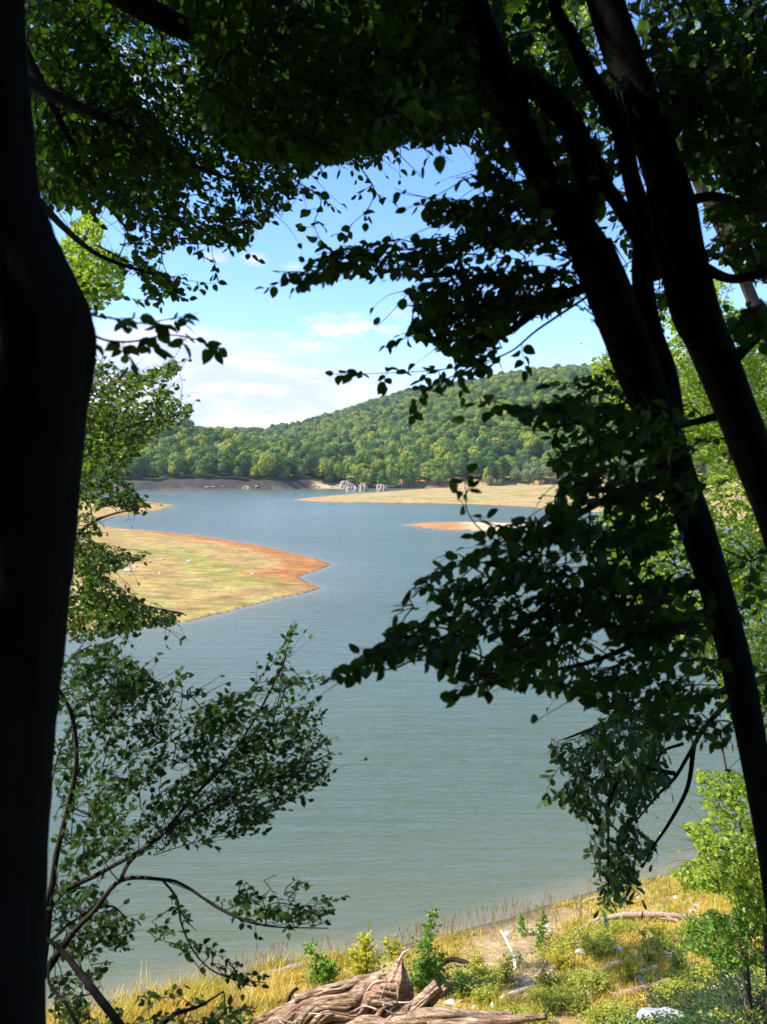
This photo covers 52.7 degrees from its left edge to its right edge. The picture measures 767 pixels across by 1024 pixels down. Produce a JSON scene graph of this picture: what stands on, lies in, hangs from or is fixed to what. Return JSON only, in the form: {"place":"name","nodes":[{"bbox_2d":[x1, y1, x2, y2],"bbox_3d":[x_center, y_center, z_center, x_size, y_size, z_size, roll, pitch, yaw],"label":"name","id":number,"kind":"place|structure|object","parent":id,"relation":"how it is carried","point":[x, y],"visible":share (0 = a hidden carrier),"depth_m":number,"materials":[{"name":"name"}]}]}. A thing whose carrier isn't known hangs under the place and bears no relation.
{"place":"outdoors","nodes":[
{"label":"outdoors","id":0,"kind":"place"},
{"bbox_2d":[28,0,766,428],"label":"sky","id":1,"kind":"structure","parent":0,"point":[280,349],"materials":[{"name":"blue"}]},
{"bbox_2d":[46,374,761,1023],"bbox_3d":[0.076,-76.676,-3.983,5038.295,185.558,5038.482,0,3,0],"label":"ground","id":2,"kind":"structure","parent":0,"point":[214,576],"depth_m":76.11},
{"bbox_2d":[58,211,132,467],"bbox_3d":[-4.997,2.089,12.297,3.585,14.321,2.325,1,3,26],"label":"ash tree","id":3,"kind":"object","parent":2,"relation":"on","point":[81,262],"visible":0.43,"depth_m":11.53,"materials":[{"name":"green plant"}]},
{"bbox_2d":[66,346,200,649],"bbox_3d":[-2.520,2.994,7.286,1.656,9.367,3.024,-1,3,-13],"label":"field maple","id":4,"kind":"object","parent":2,"relation":"on","point":[90,558],"visible":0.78,"depth_m":6.45,"materials":[{"name":"green plant"}]},
{"bbox_2d":[139,448,149,454],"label":"broadleaf tree","id":5,"kind":"object","parent":2,"relation":"on","point":[143,451],"visible":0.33,"depth_m":469.36,"materials":[{"name":"green plant"}]},
{"bbox_2d":[47,937,282,1023],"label":"elder bush","id":6,"kind":"object","parent":2,"relation":"on","point":[108,1009],"visible":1,"depth_m":4.09,"materials":[{"name":"green plant"}]},
{"bbox_2d":[188,446,199,454],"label":"broadleaf tree","id":7,"kind":"object","parent":2,"relation":"on","point":[196,448],"visible":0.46,"depth_m":471.24,"materials":[{"name":"green plant"}]},
{"bbox_2d":[197,446,206,456],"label":"broadleaf tree","id":8,"kind":"object","parent":2,"relation":"on","point":[201,451],"visible":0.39,"depth_m":470.73,"materials":[{"name":"green plant"}]},
{"bbox_2d":[46,617,367,1023],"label":"hazel shrub","id":9,"kind":"object","parent":2,"relation":"on","point":[126,693],"visible":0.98,"depth_m":4.88,"materials":[{"name":"green plant"}]},
{"bbox_2d":[0,0,515,1023],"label":"beech tree","id":10,"kind":"object","parent":2,"relation":"on","point":[280,86],"visible":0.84,"depth_m":3.43,"materials":[{"name":"black plant"}]},
{"bbox_2d":[259,960,308,975],"bbox_3d":[-1.906,8.950,15.112,1.038,0.234,0.222,-2,3,-30],"label":"fallen log","id":11,"kind":"object","parent":2,"relation":"on","point":[287,969],"visible":0.38,"depth_m":15.06,"materials":[{"name":"beige wood"}]},
{"bbox_2d":[284,456,296,477],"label":"broadleaf tree","id":12,"kind":"object","parent":2,"relation":"on","point":[294,461],"visible":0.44,"depth_m":471.65,"materials":[{"name":"green plant"}]},
{"bbox_2d":[290,460,298,476],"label":"broadleaf tree","id":13,"kind":"object","parent":2,"relation":"on","point":[295,466],"visible":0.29,"depth_m":480.06,"materials":[{"name":"green plant"}]},
{"bbox_2d":[294,466,305,478],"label":"willow bush","id":14,"kind":"object","parent":2,"relation":"on","point":[298,471],"visible":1,"depth_m":469.50,"materials":[{"name":"green plant"}]},
{"bbox_2d":[315,452,325,459],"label":"broadleaf tree","id":15,"kind":"object","parent":2,"relation":"on","point":[321,454],"visible":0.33,"depth_m":484.82,"materials":[{"name":"green plant"}]},
{"bbox_2d":[301,938,340,988],"bbox_3d":[-1.135,8.243,14.041,0.756,1.043,0.868,0,3,0],"label":"oak sapling","id":16,"kind":"object","parent":2,"relation":"on","point":[325,972],"visible":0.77,"depth_m":14.01,"materials":[{"name":"green plant"}]},
{"bbox_2d":[324,473,333,482],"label":"willow bush","id":17,"kind":"object","parent":2,"relation":"on","point":[329,476],"visible":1,"depth_m":472.37,"materials":[{"name":"green plant"}]},
{"bbox_2d":[333,461,343,477],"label":"broadleaf tree","id":18,"kind":"object","parent":2,"relation":"on","point":[339,467],"visible":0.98,"depth_m":473.86,"materials":[{"name":"green plant"}]},
{"bbox_2d":[335,480,354,487],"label":"rock outcrop","id":19,"kind":"object","parent":2,"relation":"on","point":[344,484],"visible":0.71,"depth_m":467.40,"materials":[{"name":"grey stone"}]},
{"bbox_2d":[341,464,351,479],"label":"broadleaf tree","id":20,"kind":"object","parent":2,"relation":"on","point":[345,474],"visible":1,"depth_m":473.67,"materials":[{"name":"green plant"}]},
{"bbox_2d":[346,464,361,484],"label":"broadleaf tree","id":21,"kind":"object","parent":2,"relation":"on","point":[355,469],"visible":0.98,"depth_m":473.20,"materials":[{"name":"green plant"}]},
{"bbox_2d":[356,468,368,482],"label":"broadleaf tree","id":22,"kind":"object","parent":2,"relation":"on","point":[361,479],"visible":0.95,"depth_m":472.26,"materials":[{"name":"green plant"}]},
{"bbox_2d":[340,922,391,977],"bbox_3d":[-0.333,8.172,14.316,1.005,1.261,0.786,0,3,0],"label":"maple sapling","id":23,"kind":"object","parent":2,"relation":"on","point":[364,957],"visible":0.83,"depth_m":14.30,"materials":[{"name":"yellow plant"}]},
{"bbox_2d":[363,469,373,485],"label":"broadleaf tree","id":24,"kind":"object","parent":2,"relation":"on","point":[369,475],"visible":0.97,"depth_m":472.62,"materials":[{"name":"green plant"}]},
{"bbox_2d":[369,471,377,484],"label":"broadleaf tree","id":25,"kind":"object","parent":2,"relation":"on","point":[374,478],"visible":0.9,"depth_m":474.23,"materials":[{"name":"green plant"}]},
{"bbox_2d":[376,484,386,490],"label":"rock outcrop","id":26,"kind":"object","parent":2,"relation":"on","point":[380,487],"visible":0.82,"depth_m":400.43,"materials":[{"name":"grey stone"}]},
{"bbox_2d":[376,470,388,483],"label":"broadleaf tree","id":27,"kind":"object","parent":2,"relation":"on","point":[381,477],"visible":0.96,"depth_m":472.13,"materials":[{"name":"green plant"}]},
{"bbox_2d":[46,845,723,1023],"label":"dry stalks","id":28,"kind":"object","parent":2,"relation":"on","point":[512,918],"visible":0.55,"depth_m":16.21,"materials":[{"name":"plant"}]},
{"bbox_2d":[378,932,403,959],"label":"spurge weed","id":29,"kind":"object","parent":2,"relation":"on","point":[396,945],"visible":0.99,"depth_m":15.54,"materials":[{"name":"yellow plant"}]},
{"bbox_2d":[383,465,398,487],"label":"broadleaf tree","id":30,"kind":"object","parent":2,"relation":"on","point":[390,472],"visible":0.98,"depth_m":472.89,"materials":[{"name":"green plant"}]},
{"bbox_2d":[389,467,399,487],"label":"broadleaf tree","id":31,"kind":"object","parent":2,"relation":"on","point":[397,477],"visible":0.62,"depth_m":475.95,"materials":[{"name":"green plant"}]},
{"bbox_2d":[246,949,547,1023],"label":"uprooted stump","id":32,"kind":"object","parent":2,"relation":"on","point":[382,997],"visible":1,"depth_m":12.03,"materials":[{"name":"brown wood"}]},
{"bbox_2d":[286,987,298,1002],"bbox_3d":[-1.511,7.907,12.350,0.160,0.497,0.400,1,3,25],"label":"crooked stick","id":33,"kind":"object","parent":32,"relation":"on","point":[292,992],"visible":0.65,"depth_m":12.40,"materials":[{"name":"brown wood"}]},
{"bbox_2d":[394,462,411,485],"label":"broadleaf tree","id":34,"kind":"object","parent":2,"relation":"on","point":[402,467],"visible":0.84,"depth_m":479.06,"materials":[{"name":"green plant"}]},
{"bbox_2d":[403,467,415,483],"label":"broadleaf tree","id":35,"kind":"object","parent":2,"relation":"on","point":[408,478],"visible":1,"depth_m":475.58,"materials":[{"name":"green plant"}]},
{"bbox_2d":[411,468,420,484],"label":"broadleaf tree","id":36,"kind":"object","parent":2,"relation":"on","point":[417,477],"visible":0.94,"depth_m":478.16,"materials":[{"name":"green plant"}]},
{"bbox_2d":[419,462,435,482],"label":"broadleaf tree","id":37,"kind":"object","parent":2,"relation":"on","point":[428,468],"visible":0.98,"depth_m":479.12,"materials":[{"name":"green plant"}]},
{"bbox_2d":[404,903,451,992],"bbox_3d":[0.734,7.754,13.654,0.963,1.622,0.938,0,3,0],"label":"hornbeam sapling","id":38,"kind":"object","parent":2,"relation":"on","point":[430,968],"visible":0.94,"depth_m":13.64,"materials":[{"name":"green plant"}]},
{"bbox_2d":[427,459,438,469],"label":"broadleaf tree","id":39,"kind":"object","parent":2,"relation":"on","point":[434,464],"visible":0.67,"depth_m":484.37,"materials":[{"name":"green plant"}]},
{"bbox_2d":[430,469,451,485],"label":"broadleaf tree","id":40,"kind":"object","parent":2,"relation":"on","point":[440,474],"visible":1,"depth_m":475.91,"materials":[{"name":"green plant"}]},
{"bbox_2d":[443,462,451,481],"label":"broadleaf tree","id":41,"kind":"object","parent":2,"relation":"on","point":[446,467],"visible":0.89,"depth_m":479.36,"materials":[{"name":"green plant"}]},
{"bbox_2d":[443,999,455,1005],"bbox_3d":[1.131,8.379,13.198,0.230,0.093,0.163,1,3,15],"label":"shore stone","id":42,"kind":"object","parent":2,"relation":"on","point":[451,1002],"visible":0.94,"depth_m":13.16,"materials":[{"name":"white stone"}]},
{"bbox_2d":[442,956,469,966],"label":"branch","id":43,"kind":"object","parent":2,"relation":"on","point":[456,959],"visible":0.56,"depth_m":14.70,"materials":[{"name":"brown wood"}]},
{"bbox_2d":[450,459,462,477],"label":"broadleaf tree","id":44,"kind":"object","parent":2,"relation":"on","point":[454,465],"visible":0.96,"depth_m":481.22,"materials":[{"name":"green plant"}]},
{"bbox_2d":[456,457,466,477],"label":"broadleaf tree","id":45,"kind":"object","parent":2,"relation":"on","point":[462,461],"visible":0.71,"depth_m":485.35,"materials":[{"name":"green plant"}]},
{"bbox_2d":[448,966,475,998],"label":"spurge weed","id":46,"kind":"object","parent":2,"relation":"on","point":[462,983],"visible":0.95,"depth_m":13.43,"materials":[{"name":"green plant"}]},
{"bbox_2d":[467,943,487,974],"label":"spurge weed","id":47,"kind":"object","parent":2,"relation":"on","point":[475,964],"visible":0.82,"depth_m":14.32,"materials":[{"name":"yellow plant"}]},
{"bbox_2d":[468,458,486,478],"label":"broadleaf tree","id":48,"kind":"object","parent":2,"relation":"on","point":[482,466],"visible":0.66,"depth_m":483.08,"materials":[{"name":"green plant"}]},
{"bbox_2d":[482,467,489,484],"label":"broadleaf tree","id":49,"kind":"object","parent":2,"relation":"on","point":[486,471],"visible":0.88,"depth_m":475.39,"materials":[{"name":"green plant"}]},
{"bbox_2d":[485,475,493,485],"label":"willow bush","id":50,"kind":"object","parent":2,"relation":"on","point":[489,479],"visible":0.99,"depth_m":466.96,"materials":[{"name":"green plant"}]},
{"bbox_2d":[487,460,497,484],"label":"broadleaf tree","id":51,"kind":"object","parent":2,"relation":"on","point":[490,465],"visible":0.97,"depth_m":476.43,"materials":[{"name":"green plant"}]},
{"bbox_2d":[233,892,754,1023],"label":"dead leaves","id":52,"kind":"object","parent":2,"relation":"on","point":[548,966],"visible":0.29,"depth_m":14.50,"materials":[{"name":"plant"}]},
{"bbox_2d":[492,461,506,479],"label":"broadleaf tree","id":53,"kind":"object","parent":2,"relation":"on","point":[501,472],"visible":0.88,"depth_m":477.86,"materials":[{"name":"green plant"}]},
{"bbox_2d":[498,456,510,479],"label":"broadleaf tree","id":54,"kind":"object","parent":2,"relation":"on","point":[503,461],"visible":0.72,"depth_m":479.39,"materials":[{"name":"green plant"}]},
{"bbox_2d":[492,948,521,982],"bbox_3d":[2.217,8.148,13.873,0.498,0.648,0.493,1,3,22],"label":"spurge weed","id":55,"kind":"object","parent":2,"relation":"on","point":[504,971],"visible":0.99,"depth_m":13.88,"materials":[{"name":"green plant"}]},
{"bbox_2d":[500,930,517,969],"bbox_3d":[2.436,8.366,14.796,0.162,0.316,0.839,-1,3,-10],"label":"bleached stick","id":56,"kind":"object","parent":2,"relation":"on","point":[510,949],"visible":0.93,"depth_m":14.75,"materials":[{"name":"white wood"}]},
{"bbox_2d":[255,0,766,916],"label":"hornbeam tree","id":57,"kind":"object","parent":2,"relation":"on","point":[571,194],"visible":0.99,"depth_m":2.90,"materials":[{"name":"green plant"}]},
{"bbox_2d":[503,457,519,479],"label":"broadleaf tree","id":58,"kind":"object","parent":2,"relation":"on","point":[512,463],"visible":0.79,"depth_m":480.84,"materials":[{"name":"green plant"}]},
{"bbox_2d":[491,984,536,1003],"bbox_3d":[2.351,8.299,13.386,1.313,0.165,0.148,-2,4,-36],"label":"driftwood piece","id":59,"kind":"object","parent":2,"relation":"on","point":[517,991],"visible":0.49,"depth_m":13.32,"materials":[{"name":"brown wood"}]},
{"bbox_2d":[509,466,522,484],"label":"willow tree","id":60,"kind":"object","parent":2,"relation":"on","point":[515,473],"visible":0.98,"depth_m":462.47,"materials":[{"name":"green plant"}]},
{"bbox_2d":[514,914,528,935],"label":"dock weed","id":61,"kind":"object","parent":2,"relation":"on","point":[520,918],"visible":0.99,"depth_m":16.03,"materials":[{"name":"green plant"}]},
{"bbox_2d":[517,459,527,474],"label":"broadleaf tree","id":62,"kind":"object","parent":2,"relation":"on","point":[521,463],"visible":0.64,"depth_m":482.15,"materials":[{"name":"green plant"}]},
{"bbox_2d":[522,981,531,985],"bbox_3d":[2.551,8.379,13.738,0.181,0.077,0.128,-1,3,-25],"label":"shore stone","id":63,"kind":"object","parent":2,"relation":"on","point":[525,983],"visible":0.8,"depth_m":13.71,"materials":[{"name":"grey stone"}]},
{"bbox_2d":[519,462,536,484],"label":"willow tree","id":64,"kind":"object","parent":2,"relation":"on","point":[528,472],"visible":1,"depth_m":448.03,"materials":[{"name":"green plant"}]},
{"bbox_2d":[529,461,541,484],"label":"willow tree","id":65,"kind":"object","parent":2,"relation":"on","point":[533,463],"visible":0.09,"depth_m":473.53,"materials":[{"name":"green plant"}]},
{"bbox_2d":[532,460,547,484],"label":"willow tree","id":66,"kind":"object","parent":2,"relation":"on","point":[538,474],"visible":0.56,"depth_m":457.32,"materials":[{"name":"green plant"}]},
{"bbox_2d":[530,908,551,947],"bbox_3d":[3.144,8.275,15.338,0.399,0.794,0.487,0,3,0],"label":"willow sapling","id":67,"kind":"object","parent":2,"relation":"on","point":[539,929],"visible":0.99,"depth_m":15.38,"materials":[{"name":"green plant"}]},
{"bbox_2d":[529,960,557,987],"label":"spurge weed","id":68,"kind":"object","parent":2,"relation":"on","point":[542,975],"visible":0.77,"depth_m":13.36,"materials":[{"name":"green plant"}]},
{"bbox_2d":[539,457,559,484],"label":"willow tree","id":69,"kind":"object","parent":2,"relation":"on","point":[546,470],"visible":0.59,"depth_m":440.99,"materials":[{"name":"green plant"}]},
{"bbox_2d":[543,939,576,970],"bbox_3d":[3.232,8.120,14.214,0.488,0.674,0.551,-1,3,-26],"label":"spurge weed","id":70,"kind":"object","parent":2,"relation":"on","point":[559,958],"visible":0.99,"depth_m":14.22,"materials":[{"name":"yellow plant"}]},
{"bbox_2d":[575,949,585,954],"bbox_3d":[3.828,8.460,14.852,0.284,0.105,0.186,2,4,33],"label":"shore stone","id":71,"kind":"object","parent":2,"relation":"on","point":[577,950],"visible":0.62,"depth_m":14.83,"materials":[{"name":"white stone"}]},
{"bbox_2d":[409,893,766,1023],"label":"weeds","id":72,"kind":"object","parent":2,"relation":"on","point":[554,997],"visible":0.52,"depth_m":13.20,"materials":[{"name":"green plant"}]},
{"bbox_2d":[575,929,603,956],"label":"spurge weed","id":73,"kind":"object","parent":2,"relation":"on","point":[584,947],"visible":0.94,"depth_m":14.64,"materials":[{"name":"green plant"}]},
{"bbox_2d":[582,896,605,901],"bbox_3d":[4.832,8.879,17.740,0.568,0.115,0.166,0,3,-4],"label":"driftwood piece","id":74,"kind":"object","parent":2,"relation":"on","point":[592,898],"visible":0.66,"depth_m":17.73,"materials":[{"name":"beige wood"}]},
{"bbox_2d":[581,965,614,996],"bbox_3d":[3.510,7.861,12.951,0.604,0.568,0.494,-3,4,-44],"label":"spurge weed","id":75,"kind":"object","parent":2,"relation":"on","point":[599,986],"visible":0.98,"depth_m":12.94,"materials":[{"name":"yellow plant"}]},
{"bbox_2d":[598,958,631,970],"bbox_3d":[4.220,8.269,14.105,0.719,0.147,0.140,-1,3,-22],"label":"driftwood piece","id":76,"kind":"object","parent":2,"relation":"on","point":[616,962],"visible":0.43,"depth_m":14.09,"materials":[{"name":"wood"}]},
{"bbox_2d":[479,0,766,356],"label":"wild cherry","id":77,"kind":"object","parent":2,"relation":"on","point":[752,296],"visible":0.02,"depth_m":10.27,"materials":[{"name":"green plant"}]},
{"bbox_2d":[483,0,766,773],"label":"beech tree","id":78,"kind":"object","parent":2,"relation":"on","point":[719,95],"visible":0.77,"depth_m":3.29,"materials":[{"name":"green plant"}]},
{"bbox_2d":[615,950,643,981],"bbox_3d":[4.246,7.863,13.390,0.524,0.627,0.446,1,3,17],"label":"spurge weed","id":79,"kind":"object","parent":2,"relation":"on","point":[627,963],"visible":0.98,"depth_m":13.38,"materials":[{"name":"green plant"}]},
{"bbox_2d":[625,460,643,476],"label":"willow tree","id":80,"kind":"object","parent":2,"relation":"on","point":[637,463],"visible":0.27,"depth_m":397.59,"materials":[{"name":"green plant"}]},
{"bbox_2d":[615,965,658,984],"bbox_3d":[4.452,8.136,13.604,0.983,0.101,0.133,-2,3,-27],"label":"driftwood piece","id":81,"kind":"object","parent":2,"relation":"on","point":[656,967],"visible":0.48,"depth_m":13.71,"materials":[{"name":"grey wood"}]},
{"bbox_2d":[575,911,703,932],"bbox_3d":[5.315,8.491,15.933,2.930,0.381,0.481,0,3,0],"label":"curved branch","id":82,"kind":"object","parent":2,"relation":"on","point":[646,914],"visible":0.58,"depth_m":16.03,"materials":[{"name":"beige wood"}]},
{"bbox_2d":[634,975,646,983],"bbox_3d":[4.456,8.133,13.387,0.218,0.130,0.288,0,3,3],"label":"shore stone","id":83,"kind":"object","parent":2,"relation":"on","point":[640,979],"visible":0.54,"depth_m":13.38,"materials":[{"name":"grey stone"}]},
{"bbox_2d":[610,977,673,997],"bbox_3d":[4.413,8.011,13.016,1.326,0.161,0.206,-1,3,-19],"label":"driftwood piece","id":84,"kind":"object","parent":2,"relation":"on","point":[647,986],"visible":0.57,"depth_m":12.90,"materials":[{"name":"brown wood"}]},
{"bbox_2d":[635,927,663,964],"bbox_3d":[4.814,7.853,14.012,0.517,0.747,0.552,0,3,0],"label":"spurge weed","id":85,"kind":"object","parent":2,"relation":"on","point":[643,947],"visible":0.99,"depth_m":14.03,"materials":[{"name":"green plant"}]},
{"bbox_2d":[647,918,670,942],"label":"spurge weed","id":86,"kind":"object","parent":2,"relation":"on","point":[658,930],"visible":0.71,"depth_m":14.85,"materials":[{"name":"yellow plant"}]},
{"bbox_2d":[638,918,682,923],"bbox_3d":[5.725,8.464,16.081,0.941,0.162,0.371,1,3,12],"label":"driftwood piece","id":87,"kind":"object","parent":2,"relation":"on","point":[660,920],"visible":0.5,"depth_m":16.09,"materials":[{"name":"brown wood"}]},
{"bbox_2d":[636,1007,687,1020],"bbox_3d":[4.271,7.641,11.474,0.991,0.330,0.587,2,3,31],"label":"white boulder","id":88,"kind":"object","parent":2,"relation":"on","point":[646,1011],"visible":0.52,"depth_m":11.60,"materials":[{"name":"stone"}]},
{"bbox_2d":[662,950,674,955],"bbox_3d":[5.317,8.215,14.405,0.266,0.116,0.179,2,3,31],"label":"shore stone","id":89,"kind":"object","parent":2,"relation":"on","point":[665,952],"visible":0.43,"depth_m":14.37,"materials":[{"name":"grey stone"}]},
{"bbox_2d":[580,266,766,748],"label":"lime tree","id":90,"kind":"object","parent":2,"relation":"on","point":[749,523],"visible":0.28,"depth_m":12.14,"materials":[{"name":"green plant"}]},
{"bbox_2d":[661,932,690,969],"bbox_3d":[5.167,7.766,13.665,0.508,0.728,0.522,1,3,21],"label":"spurge weed","id":91,"kind":"object","parent":2,"relation":"on","point":[674,958],"visible":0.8,"depth_m":13.68,"materials":[{"name":"green plant"}]},
{"bbox_2d":[593,944,766,1023],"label":"ivy cover","id":92,"kind":"object","parent":2,"relation":"on","point":[724,998],"visible":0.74,"depth_m":11.64,"materials":[{"name":"green plant"}]},
{"bbox_2d":[677,899,700,932],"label":"spurge weed","id":93,"kind":"object","parent":2,"relation":"on","point":[688,917],"visible":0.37,"depth_m":15.22,"materials":[{"name":"yellow plant"}]},
{"bbox_2d":[695,936,712,959],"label":"spurge weed","id":94,"kind":"object","parent":2,"relation":"on","point":[701,956],"visible":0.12,"depth_m":13.91,"materials":[{"name":"green plant"}]},
{"bbox_2d":[655,726,766,998],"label":"beech sapling","id":95,"kind":"object","parent":2,"relation":"on","point":[737,862],"visible":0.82,"depth_m":9.20,"materials":[{"name":"green plant"}]},
{"bbox_2d":[665,897,766,1014],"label":"sapling","id":96,"kind":"object","parent":2,"relation":"on","point":[711,926],"visible":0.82,"depth_m":10.11,"materials":[{"name":"green plant"}]},
{"bbox_2d":[707,937,738,972],"bbox_3d":[5.869,7.584,13.371,0.602,0.786,0.549,-3,4,-45],"label":"spurge weed","id":97,"kind":"object","parent":2,"relation":"on","point":[719,961],"visible":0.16,"depth_m":13.35,"materials":[{"name":"green plant"}]},
{"bbox_2d":[46,850,764,1023],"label":"grass","id":98,"kind":"structure","parent":0,"point":[198,1014],"depth_m":14.24,"materials":[{"name":"plant"}]},
{"bbox_2d":[46,488,766,1012],"bbox_3d":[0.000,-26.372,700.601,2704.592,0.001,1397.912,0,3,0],"label":"lake water","id":99,"kind":"structure","parent":0,"point":[420,810],"depth_m":25.93,"materials":[{"name":"blue liquid"}]},
{"bbox_2d":[346,486,357,490],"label":"rock outcrop","id":100,"kind":"object","parent":99,"relation":"in","point":[351,488],"visible":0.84,"depth_m":400.54,"materials":[{"name":"grey stone"}]},
{"bbox_2d":[358,482,367,490],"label":"rock outcrop","id":101,"kind":"object","parent":99,"relation":"in","point":[362,486],"visible":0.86,"depth_m":400.57,"materials":[{"name":"grey stone"}]},
{"bbox_2d":[536,674,766,927],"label":"oak tree","id":102,"kind":"object","parent":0,"point":[646,764],"visible":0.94,"depth_m":6.21,"materials":[{"name":"green plant"}]}
]}

